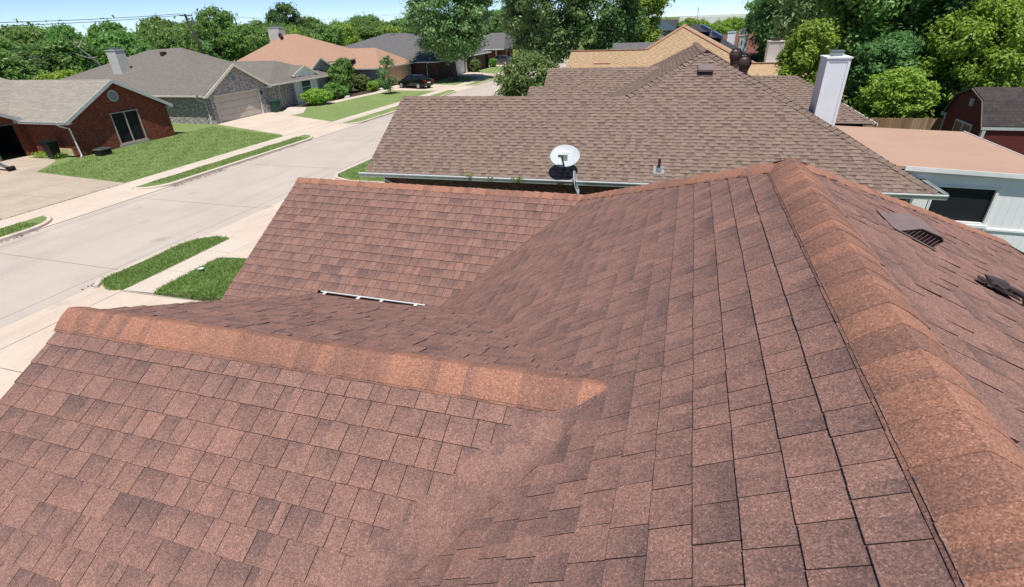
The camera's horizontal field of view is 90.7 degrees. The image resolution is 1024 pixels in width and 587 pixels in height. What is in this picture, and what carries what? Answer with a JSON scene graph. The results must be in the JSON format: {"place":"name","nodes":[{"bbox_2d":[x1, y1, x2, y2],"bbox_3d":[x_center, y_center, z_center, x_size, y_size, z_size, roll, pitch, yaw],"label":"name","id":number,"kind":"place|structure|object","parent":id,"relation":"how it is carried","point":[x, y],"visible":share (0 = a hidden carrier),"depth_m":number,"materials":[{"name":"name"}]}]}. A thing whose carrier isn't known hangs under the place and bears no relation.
{"place":"outdoors","nodes":[
{"label":"outdoors","id":0,"kind":"place"},
{"bbox_2d":[0,155,122,218],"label":"driveway","id":1,"kind":"structure","parent":0,"point":[25,177],"depth_m":25.94,"materials":[{"name":"concrete"}]},
{"bbox_2d":[7,182,171,227],"bbox_3d":[-19.490,-4.261,23.491,2.600,0.112,7.400,7,30,16],"label":"driveway apron","id":2,"kind":"object","parent":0,"point":[71,208],"visible":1,"depth_m":23.20,"materials":[{"name":"concrete"}]},
{"bbox_2d":[2,116,354,231],"bbox_3d":[-19.949,-9.096,32.487,9.670,0.116,26.200,7,30,16],"label":"driveway joint","id":3,"kind":"object","parent":2,"relation":"on","point":[117,185],"visible":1,"depth_m":24.09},
{"bbox_2d":[0,123,305,235],"bbox_3d":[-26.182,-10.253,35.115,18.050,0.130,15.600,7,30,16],"label":"lawn","id":4,"kind":"structure","parent":0,"point":[180,128],"depth_m":32.02,"materials":[{"name":"green plant"}]},
{"bbox_2d":[38,139,63,157],"bbox_3d":[-28.945,-9.096,31.813,0.734,1.147,0.727,7,30,16],"label":"wheelie bin","id":5,"kind":"object","parent":4,"relation":"on","point":[51,148],"visible":0.91,"depth_m":31.60,"materials":[{"name":"plastic"}]},
{"bbox_2d":[92,147,111,155],"bbox_3d":[-26.169,-9.096,32.335,0.660,0.470,0.760,7,30,16],"label":"storage box","id":6,"kind":"object","parent":4,"relation":"on","point":[101,151],"visible":1,"depth_m":32.13,"materials":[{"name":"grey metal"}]},
{"bbox_2d":[122,239,250,294],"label":"sidewalk","id":7,"kind":"structure","parent":0,"point":[153,282],"depth_m":16.44,"materials":[{"name":"concrete"}]},
{"bbox_2d":[0,177,382,398],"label":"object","id":8,"kind":"object","parent":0,"point":[20,355],"visible":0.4,"depth_m":14.32,"materials":[{"name":"concrete"}]},
{"bbox_2d":[0,243,225,372],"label":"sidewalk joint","id":9,"kind":"object","parent":8,"relation":"on","point":[101,300],"visible":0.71,"depth_m":14.50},
{"bbox_2d":[155,268,233,300],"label":"lawn","id":10,"kind":"structure","parent":0,"point":[177,295],"depth_m":14.75,"materials":[{"name":"green plant"}]},
{"bbox_2d":[101,160,383,298],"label":"grass","id":11,"kind":"structure","parent":10,"relation":"on","point":[208,278],"depth_m":16.01,"materials":[{"name":"plant"}]},
{"bbox_2d":[129,136,295,183],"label":"sidewalk","id":12,"kind":"structure","parent":0,"point":[151,178],"depth_m":29.81,"materials":[{"name":"concrete"}]},
{"bbox_2d":[218,113,330,135],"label":"driveway","id":13,"kind":"structure","parent":0,"point":[289,123],"depth_m":41.19,"materials":[{"name":"concrete"}]},
{"bbox_2d":[0,57,567,328],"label":"road","id":14,"kind":"structure","parent":0,"point":[142,227],"depth_m":21.04,"materials":[{"name":"concrete"}]},
{"bbox_2d":[286,122,360,139],"bbox_3d":[-14.190,-12.381,38.178,2.600,0.112,7.600,7,30,16],"label":"driveway apron","id":15,"kind":"object","parent":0,"point":[323,129],"visible":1,"depth_m":38.06,"materials":[{"name":"concrete"}]},
{"bbox_2d":[269,90,389,114],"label":"front walk","id":16,"kind":"structure","parent":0,"point":[296,110],"depth_m":49.23,"materials":[{"name":"concrete"}]},
{"bbox_2d":[269,99,281,111],"bbox_3d":[-21.732,-17.280,46.557,0.670,1.097,0.841,7,30,16],"label":"wheelie bin","id":17,"kind":"object","parent":16,"relation":"on","point":[275,104],"visible":1,"depth_m":46.33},
{"bbox_2d":[293,90,433,121],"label":"lawn","id":18,"kind":"structure","parent":0,"point":[340,110],"depth_m":48.80,"materials":[{"name":"green plant"}]},
{"bbox_2d":[376,54,398,93],"bbox_3d":[-13.665,-23.865,55.166,2.502,4.007,2.165,-9,29,-12],"label":"sapling","id":19,"kind":"object","parent":18,"relation":"on","point":[382,71],"visible":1,"depth_m":54.91,"materials":[{"name":"green plant"}]},
{"bbox_2d":[0,0,753,36],"label":"sky","id":20,"kind":"structure","parent":0,"point":[74,11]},
{"bbox_2d":[333,91,443,121],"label":"sidewalk","id":21,"kind":"structure","parent":0,"point":[346,119],"depth_m":45.15,"materials":[{"name":"concrete"}]},
{"bbox_2d":[339,92,525,181],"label":"lawn","id":22,"kind":"structure","parent":0,"point":[347,177],"depth_m":25.59,"materials":[{"name":"green plant"}]},
{"bbox_2d":[384,64,504,90],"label":"driveway","id":23,"kind":"structure","parent":0,"point":[434,87],"depth_m":61.51,"materials":[{"name":"concrete"}]},
{"bbox_2d":[397,74,433,88],"bbox_3d":[-11.632,-25.433,60.527,4.705,1.477,2.120,17,34,32],"label":"parked car","id":24,"kind":"object","parent":23,"relation":"on","point":[418,81],"visible":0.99,"depth_m":59.60,"materials":[{"name":"black metal"}]},
{"bbox_2d":[437,85,473,91],"bbox_3d":[-6.525,-24.123,59.417,2.600,0.112,7.300,7,30,16],"label":"driveway apron","id":25,"kind":"object","parent":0,"point":[457,88],"visible":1,"depth_m":59.18,"materials":[{"name":"concrete"}]},
{"bbox_2d":[433,76,480,84],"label":"lawn","id":26,"kind":"structure","parent":0,"point":[450,81],"depth_m":66.77,"materials":[{"name":"green plant"}]},
{"bbox_2d":[399,0,501,80],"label":"street tree","id":27,"kind":"object","parent":26,"relation":"on","point":[448,35],"visible":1,"depth_m":61.27,"materials":[{"name":"green plant"}]},
{"bbox_2d":[477,33,521,59],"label":"brick house","id":28,"kind":"structure","parent":0,"point":[498,43],"depth_m":92.63,"materials":[{"name":"brick"}]},
{"bbox_2d":[0,14,1021,300],"bbox_3d":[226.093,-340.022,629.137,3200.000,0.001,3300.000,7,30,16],"label":"ground","id":29,"kind":"structure","parent":0,"point":[6,156],"depth_m":56.36,"materials":[{"name":"green plant"}]},
{"bbox_2d":[0,32,28,51],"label":"tree","id":30,"kind":"object","parent":29,"relation":"on","point":[6,44],"visible":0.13,"depth_m":60.59,"materials":[{"name":"green plant"}]},
{"bbox_2d":[0,215,46,236],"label":"verge","id":31,"kind":"structure","parent":29,"relation":"on","point":[39,219],"depth_m":21.07,"materials":[{"name":"green plant"}]},
{"bbox_2d":[0,22,47,50],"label":"tree","id":32,"kind":"object","parent":29,"relation":"on","point":[30,35],"visible":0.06,"depth_m":64.07,"materials":[{"name":"green plant"}]},
{"bbox_2d":[0,21,47,42],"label":"tree","id":33,"kind":"object","parent":29,"relation":"on","point":[7,28],"visible":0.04,"depth_m":71.06,"materials":[{"name":"green plant"}]},
{"bbox_2d":[0,215,51,241],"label":"kerb","id":34,"kind":"structure","parent":29,"relation":"on","point":[48,220],"depth_m":20.19,"materials":[{"name":"concrete"}]},
{"bbox_2d":[0,48,58,79],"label":"tree","id":35,"kind":"object","parent":29,"relation":"on","point":[12,68],"visible":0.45,"depth_m":54.36,"materials":[{"name":"green plant"}]},
{"bbox_2d":[0,49,68,76],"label":"tree","id":36,"kind":"object","parent":29,"relation":"on","point":[41,61],"visible":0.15,"depth_m":58.70,"materials":[{"name":"green plant"}]},
{"bbox_2d":[35,67,82,79],"bbox_3d":[-48.003,-22.494,55.087,7.941,4.300,7.785,-8,29,-10],"label":"tree","id":37,"kind":"object","parent":29,"relation":"on","point":[55,75],"visible":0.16,"depth_m":53.46,"materials":[{"name":"green plant"}]},
{"bbox_2d":[24,36,104,75],"bbox_3d":[-55.069,-27.979,62.467,8.658,7.800,9.544,1,28,5],"label":"tree","id":38,"kind":"object","parent":29,"relation":"on","point":[44,47],"visible":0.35,"depth_m":59.96,"materials":[{"name":"green plant"}]},
{"bbox_2d":[44,19,100,73],"bbox_3d":[-53.967,-28.692,62.176,5.344,8.936,4.971,-19,33,-29],"label":"tree","id":39,"kind":"object","parent":29,"relation":"on","point":[66,30],"visible":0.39,"depth_m":60.53,"materials":[{"name":"green plant"}]},
{"bbox_2d":[0,78,174,161],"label":"red brick house","id":40,"kind":"structure","parent":29,"relation":"on","point":[78,118],"depth_m":33.24,"materials":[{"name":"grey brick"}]},
{"bbox_2d":[111,110,144,142],"bbox_3d":[-26.469,-11.500,34.823,0.020,1.900,1.830,7,30,16],"label":"window pane","id":41,"kind":"structure","parent":40,"relation":"in","point":[119,120],"depth_m":34.83,"materials":[{"name":"glass"}]},
{"bbox_2d":[109,109,149,146],"bbox_3d":[-26.339,-11.399,34.807,0.120,2.210,2.150,7,30,16],"label":"window frame","id":42,"kind":"structure","parent":40,"relation":"in","point":[146,139],"depth_m":34.86,"materials":[{"name":"beige paint"}]},
{"bbox_2d":[83,15,131,39],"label":"tree","id":43,"kind":"object","parent":29,"relation":"on","point":[93,28],"visible":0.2,"depth_m":84.32,"materials":[{"name":"green plant"}]},
{"bbox_2d":[88,24,152,65],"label":"tree","id":44,"kind":"object","parent":29,"relation":"on","point":[113,39],"visible":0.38,"depth_m":66.03,"materials":[{"name":"green plant"}]},
{"bbox_2d":[132,13,178,35],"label":"tree","id":45,"kind":"object","parent":29,"relation":"on","point":[151,20],"visible":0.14,"depth_m":90.01,"materials":[{"name":"green plant"}]},
{"bbox_2d":[135,19,182,41],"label":"tree","id":46,"kind":"object","parent":29,"relation":"on","point":[151,29],"visible":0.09,"depth_m":80.22,"materials":[{"name":"green plant"}]},
{"bbox_2d":[93,235,232,288],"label":"kerb","id":47,"kind":"structure","parent":29,"relation":"on","point":[97,284],"depth_m":16.95,"materials":[{"name":"concrete"}]},
{"bbox_2d":[143,25,207,53],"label":"tree","id":48,"kind":"object","parent":29,"relation":"on","point":[164,35],"visible":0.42,"depth_m":74.77,"materials":[{"name":"green plant"}]},
{"bbox_2d":[179,14,204,53],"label":"utility pole","id":49,"kind":"object","parent":29,"relation":"on","point":[194,34],"visible":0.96,"depth_m":73.57,"materials":[{"name":"brown wood"}]},
{"bbox_2d":[60,48,327,124],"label":"grey brick house","id":50,"kind":"structure","parent":29,"relation":"on","point":[193,87],"depth_m":44.61,"materials":[{"name":"paint"}]},
{"bbox_2d":[104,47,130,73],"bbox_3d":[-35.852,-20.590,46.430,1.200,3.595,1.000,7,30,16],"label":"chimney","id":51,"kind":"object","parent":50,"relation":"on","point":[118,60],"visible":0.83,"depth_m":45.81,"materials":[{"name":"metal"}]},
{"bbox_2d":[215,90,261,122],"bbox_3d":[-23.641,-16.246,43.760,0.048,2.025,4.910,7,30,16],"label":"garage door","id":52,"kind":"structure","parent":50,"relation":"in","point":[239,111],"depth_m":43.70,"materials":[{"name":"paint"}]},
{"bbox_2d":[296,77,316,103],"bbox_3d":[-20.877,-20.871,51.685,0.130,2.500,2.950,7,30,16],"label":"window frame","id":53,"kind":"structure","parent":50,"relation":"in","point":[298,84],"depth_m":50.91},
{"bbox_2d":[167,37,227,59],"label":"tree","id":54,"kind":"object","parent":29,"relation":"on","point":[206,45],"visible":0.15,"depth_m":81.64,"materials":[{"name":"green plant"}]},
{"bbox_2d":[183,3,240,58],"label":"tree","id":55,"kind":"object","parent":29,"relation":"on","point":[204,24],"visible":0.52,"depth_m":85.30,"materials":[{"name":"green plant"}]},
{"bbox_2d":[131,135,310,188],"bbox_3d":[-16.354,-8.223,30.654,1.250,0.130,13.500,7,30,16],"label":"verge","id":56,"kind":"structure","parent":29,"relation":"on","point":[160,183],"depth_m":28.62,"materials":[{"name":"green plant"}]},
{"bbox_2d":[133,134,312,188],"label":"kerb","id":57,"kind":"structure","parent":29,"relation":"on","point":[224,166],"depth_m":28.55,"materials":[{"name":"concrete"}]},
{"bbox_2d":[213,22,268,60],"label":"tree","id":58,"kind":"object","parent":29,"relation":"on","point":[228,39],"visible":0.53,"depth_m":83.97,"materials":[{"name":"green plant"}]},
{"bbox_2d":[242,17,269,30],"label":"tree","id":59,"kind":"object","parent":29,"relation":"on","point":[258,24],"visible":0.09,"depth_m":98.58,"materials":[{"name":"green plant"}]},
{"bbox_2d":[248,21,295,43],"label":"tree","id":60,"kind":"object","parent":29,"relation":"on","point":[264,28],"visible":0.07,"depth_m":88.76,"materials":[{"name":"green plant"}]},
{"bbox_2d":[263,2,306,26],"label":"tree","id":61,"kind":"object","parent":29,"relation":"on","point":[278,12],"visible":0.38,"depth_m":110.28,"materials":[{"name":"green plant"}]},
{"bbox_2d":[300,14,322,29],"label":"tree","id":62,"kind":"object","parent":29,"relation":"on","point":[311,23],"visible":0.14,"depth_m":115.26,"materials":[{"name":"green plant"}]},
{"bbox_2d":[237,33,414,98],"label":"peach roof house","id":63,"kind":"structure","parent":29,"relation":"on","point":[309,52],"depth_m":60.96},
{"bbox_2d":[267,25,285,42],"bbox_3d":[-29.765,-31.632,64.910,1.700,4.885,1.300,7,30,16],"label":"chimney","id":64,"kind":"object","parent":63,"relation":"on","point":[273,31],"visible":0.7,"depth_m":63.71,"materials":[{"name":"metal"}]},
{"bbox_2d":[384,65,407,85],"bbox_3d":[-14.771,-27.662,64.271,0.050,2.100,6.100,7,30,16],"label":"garage door","id":65,"kind":"structure","parent":63,"relation":"in","point":[400,72],"depth_m":64.68,"materials":[{"name":"beige paint"}]},
{"bbox_2d":[306,20,347,45],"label":"tree","id":66,"kind":"object","parent":29,"relation":"on","point":[333,34],"visible":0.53,"depth_m":103.17,"materials":[{"name":"green plant"}]},
{"bbox_2d":[287,90,378,107],"bbox_3d":[-19.750,-21.243,55.057,4.600,0.120,13.000,7,30,16],"label":"flower bed","id":67,"kind":"object","parent":29,"relation":"on","point":[356,93],"visible":0.29,"depth_m":56.55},
{"bbox_2d":[299,88,333,105],"bbox_3d":[-19.188,-19.484,50.079,3.444,1.706,3.264,7,30,16],"label":"clipped bush","id":68,"kind":"object","parent":67,"relation":"on","point":[313,96],"visible":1,"depth_m":49.49,"materials":[{"name":"green plant"}]},
{"bbox_2d":[323,81,342,98],"bbox_3d":[-18.992,-21.473,53.636,2.188,1.904,2.199,7,30,16],"label":"bush","id":69,"kind":"object","parent":67,"relation":"on","point":[335,89],"visible":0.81,"depth_m":53.20,"materials":[{"name":"green plant"}]},
{"bbox_2d":[326,65,350,92],"bbox_3d":[-19.099,-23.031,55.171,3.225,3.556,2.990,7,30,16],"label":"bush","id":70,"kind":"object","parent":67,"relation":"on","point":[339,76],"visible":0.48,"depth_m":54.35,"materials":[{"name":"green plant"}]},
{"bbox_2d":[332,56,356,93],"bbox_3d":[-18.987,-24.593,57.254,2.850,4.222,2.590,13,32,27],"label":"bush","id":71,"kind":"object","parent":67,"relation":"on","point":[346,64],"visible":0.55,"depth_m":56.74,"materials":[{"name":"green plant"}]},
{"bbox_2d":[352,74,370,90],"bbox_3d":[-17.956,-24.901,59.729,2.495,2.066,2.703,-26,37,-37],"label":"bush","id":72,"kind":"object","parent":67,"relation":"on","point":[361,80],"visible":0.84,"depth_m":59.06,"materials":[{"name":"green plant"}]},
{"bbox_2d":[332,22,361,44],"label":"tree","id":73,"kind":"object","parent":29,"relation":"on","point":[347,29],"visible":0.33,"depth_m":109.82,"materials":[{"name":"green plant"}]},
{"bbox_2d":[354,22,382,40],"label":"tree","id":74,"kind":"object","parent":29,"relation":"on","point":[367,32],"visible":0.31,"depth_m":119.03,"materials":[{"name":"green plant"}]},
{"bbox_2d":[373,23,402,36],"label":"tree","id":75,"kind":"object","parent":29,"relation":"on","point":[386,29],"visible":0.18,"depth_m":125.81,"materials":[{"name":"green plant"}]},
{"bbox_2d":[340,90,453,123],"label":"verge","id":76,"kind":"structure","parent":29,"relation":"on","point":[369,116],"depth_m":43.98,"materials":[{"name":"green plant"}]},
{"bbox_2d":[341,90,455,123],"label":"kerb","id":77,"kind":"structure","parent":29,"relation":"on","point":[388,113],"depth_m":42.56,"materials":[{"name":"concrete"}]},
{"bbox_2d":[395,17,418,35],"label":"tree","id":78,"kind":"object","parent":29,"relation":"on","point":[401,25],"visible":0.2,"depth_m":131.84,"materials":[{"name":"green plant"}]},
{"bbox_2d":[343,33,490,79],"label":"grey hip house","id":79,"kind":"structure","parent":29,"relation":"on","point":[400,45],"depth_m":73.39,"materials":[{"name":"stone"}]},
{"bbox_2d":[489,5,513,38],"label":"tree","id":80,"kind":"object","parent":29,"relation":"on","point":[498,13],"visible":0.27,"depth_m":141.82,"materials":[{"name":"green plant"}]},
{"bbox_2d":[0,157,1023,586],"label":"red shingle house","id":81,"kind":"structure","parent":29,"relation":"on","point":[790,371],"depth_m":2.52,"materials":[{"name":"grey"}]},
{"bbox_2d":[977,273,1023,300],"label":"antenna mount","id":82,"kind":"object","parent":81,"relation":"on","point":[1005,287],"visible":0.85,"depth_m":2.96,"materials":[{"name":"metal"}]},
{"bbox_2d":[490,45,570,95],"bbox_3d":[0.842,-11.598,29.836,4.488,5.519,5.040,-23,35,-34],"label":"crape myrtle","id":83,"kind":"object","parent":29,"relation":"on","point":[519,81],"visible":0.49,"depth_m":28.34,"materials":[{"name":"green plant"}]},
{"bbox_2d":[489,0,600,67],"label":"street tree","id":84,"kind":"object","parent":29,"relation":"on","point":[550,38],"visible":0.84,"depth_m":55.42,"materials":[{"name":"green plant"}]},
{"bbox_2d":[571,0,654,49],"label":"street tree","id":85,"kind":"object","parent":29,"relation":"on","point":[620,21],"visible":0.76,"depth_m":55.61,"materials":[{"name":"green plant"}]},
{"bbox_2d":[612,0,674,42],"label":"street tree","id":86,"kind":"object","parent":29,"relation":"on","point":[651,34],"visible":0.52,"depth_m":62.90,"materials":[{"name":"green plant"}]},
{"bbox_2d":[358,42,948,202],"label":"brown shingle house","id":87,"kind":"structure","parent":29,"relation":"on","point":[695,108],"depth_m":16.67,"materials":[{"name":"brick"}]},
{"bbox_2d":[550,145,579,183],"bbox_3d":[1.590,-3.978,15.587,0.886,1.058,0.766,-20,33,-29],"label":"satellite dish","id":88,"kind":"object","parent":87,"relation":"attached to","point":[564,156],"visible":1,"depth_m":15.49,"materials":[{"name":"metal"}]},
{"bbox_2d":[808,50,853,125],"bbox_3d":[11.667,-7.406,18.716,0.820,2.895,1.200,7,30,16],"label":"chimney","id":89,"kind":"object","parent":87,"relation":"on","point":[830,80],"visible":0.88,"depth_m":18.21,"materials":[{"name":"metal"}]},
{"bbox_2d":[709,18,735,34],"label":"tree","id":90,"kind":"object","parent":29,"relation":"on","point":[722,28],"visible":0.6,"depth_m":121.49,"materials":[{"name":"green plant"}]},
{"bbox_2d":[722,15,744,32],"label":"tree","id":91,"kind":"object","parent":29,"relation":"on","point":[737,26],"visible":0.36,"depth_m":124.03,"materials":[{"name":"green plant"}]},
{"bbox_2d":[737,0,776,37],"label":"tree","id":92,"kind":"object","parent":29,"relation":"on","point":[751,5],"visible":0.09,"depth_m":73.55,"materials":[{"name":"green plant"}]},
{"bbox_2d":[744,0,822,61],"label":"tree","id":93,"kind":"object","parent":29,"relation":"on","point":[762,37],"visible":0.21,"depth_m":46.47,"materials":[{"name":"green plant"}]},
{"bbox_2d":[773,10,844,84],"bbox_3d":[17.783,-13.364,30.770,3.548,6.804,3.668,7,30,16],"label":"tree","id":94,"kind":"object","parent":29,"relation":"on","point":[817,37],"visible":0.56,"depth_m":29.63,"materials":[{"name":"green plant"}]},
{"bbox_2d":[764,0,858,73],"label":"tree","id":95,"kind":"object","parent":29,"relation":"on","point":[786,23],"visible":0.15,"depth_m":36.82,"materials":[{"name":"green plant"}]},
{"bbox_2d":[807,0,951,105],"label":"tree","id":96,"kind":"object","parent":29,"relation":"on","point":[869,20],"visible":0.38,"depth_m":29.94,"materials":[{"name":"green plant"}]},
{"bbox_2d":[849,61,945,121],"bbox_3d":[20.198,-9.979,26.905,4.205,4.356,3.959,7,30,16],"label":"bush","id":97,"kind":"object","parent":29,"relation":"on","point":[879,88],"visible":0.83,"depth_m":25.83,"materials":[{"name":"green plant"}]},
{"bbox_2d":[844,23,951,108],"bbox_3d":[21.780,-12.192,29.167,4.873,6.020,5.513,7,30,16],"label":"tree","id":98,"kind":"object","parent":29,"relation":"on","point":[902,48],"visible":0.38,"depth_m":27.83,"materials":[{"name":"green plant"}]},
{"bbox_2d":[863,118,941,129],"bbox_3d":[19.315,-7.994,25.802,3.916,1.895,0.108,5,29,14],"label":"wood fence","id":99,"kind":"object","parent":29,"relation":"on","point":[918,123],"visible":0.35,"depth_m":25.30,"materials":[{"name":"wood"}]},
{"bbox_2d":[835,126,1023,251],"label":"patio room","id":100,"kind":"object","parent":29,"relation":"on","point":[979,180],"visible":0.35,"depth_m":14.65,"materials":[{"name":"white"}]},
{"bbox_2d":[925,184,1000,228],"bbox_3d":[12.880,-2.508,14.546,1.600,1.190,0.070,8,30,18],"label":"window frame","id":101,"kind":"structure","parent":100,"relation":"in","point":[972,224],"depth_m":14.40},
{"bbox_2d":[921,72,972,128],"bbox_3d":[23.427,-10.045,27.329,3.279,3.839,3.020,7,30,16],"label":"tree","id":102,"kind":"object","parent":29,"relation":"on","point":[950,82],"visible":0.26,"depth_m":26.42,"materials":[{"name":"green plant"}]},
{"bbox_2d":[895,0,1023,86],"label":"tree","id":103,"kind":"object","parent":29,"relation":"on","point":[949,7],"visible":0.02,"depth_m":26.59,"materials":[{"name":"green plant"}]},
{"bbox_2d":[912,0,1023,125],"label":"tree","id":104,"kind":"object","parent":29,"relation":"on","point":[972,27],"visible":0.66,"depth_m":24.60,"materials":[{"name":"green plant"}]},
{"bbox_2d":[658,19,677,35],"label":"blue house","id":105,"kind":"structure","parent":0,"point":[669,26],"depth_m":101.17,"materials":[{"name":"paint"}]},
{"bbox_2d":[612,23,759,61],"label":"charcoal roof house","id":106,"kind":"structure","parent":0,"point":[707,32],"depth_m":52.70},
{"bbox_2d":[737,28,748,55],"bbox_3d":[22.231,-23.921,48.852,0.860,3.060,1.100,7,30,16],"label":"chimney","id":107,"kind":"object","parent":106,"relation":"on","point":[742,43],"visible":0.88,"depth_m":48.30,"materials":[{"name":"metal"}]},
{"bbox_2d":[566,24,844,92],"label":"tan shingle house","id":108,"kind":"structure","parent":0,"point":[682,37],"depth_m":38.46,"materials":[{"name":"brown brick"}]},
{"bbox_2d":[764,38,784,61],"bbox_3d":[19.109,-17.220,37.027,1.100,2.695,1.300,7,30,16],"label":"chimney","id":109,"kind":"object","parent":108,"relation":"on","point":[773,49],"visible":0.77,"depth_m":36.32,"materials":[{"name":"beige brick"}]},
{"bbox_2d":[679,15,745,26],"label":"warehouse","id":110,"kind":"structure","parent":0,"point":[712,19],"depth_m":217.55,"materials":[{"name":"white"}]},
{"bbox_2d":[723,34,759,54],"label":"rust roof house","id":111,"kind":"structure","parent":0,"point":[751,50],"depth_m":63.45,"materials":[{"name":"brick"}]},
{"bbox_2d":[939,87,1023,154],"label":"barn shed","id":112,"kind":"structure","parent":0,"point":[995,115],"depth_m":21.44,"materials":[{"name":"wood"}]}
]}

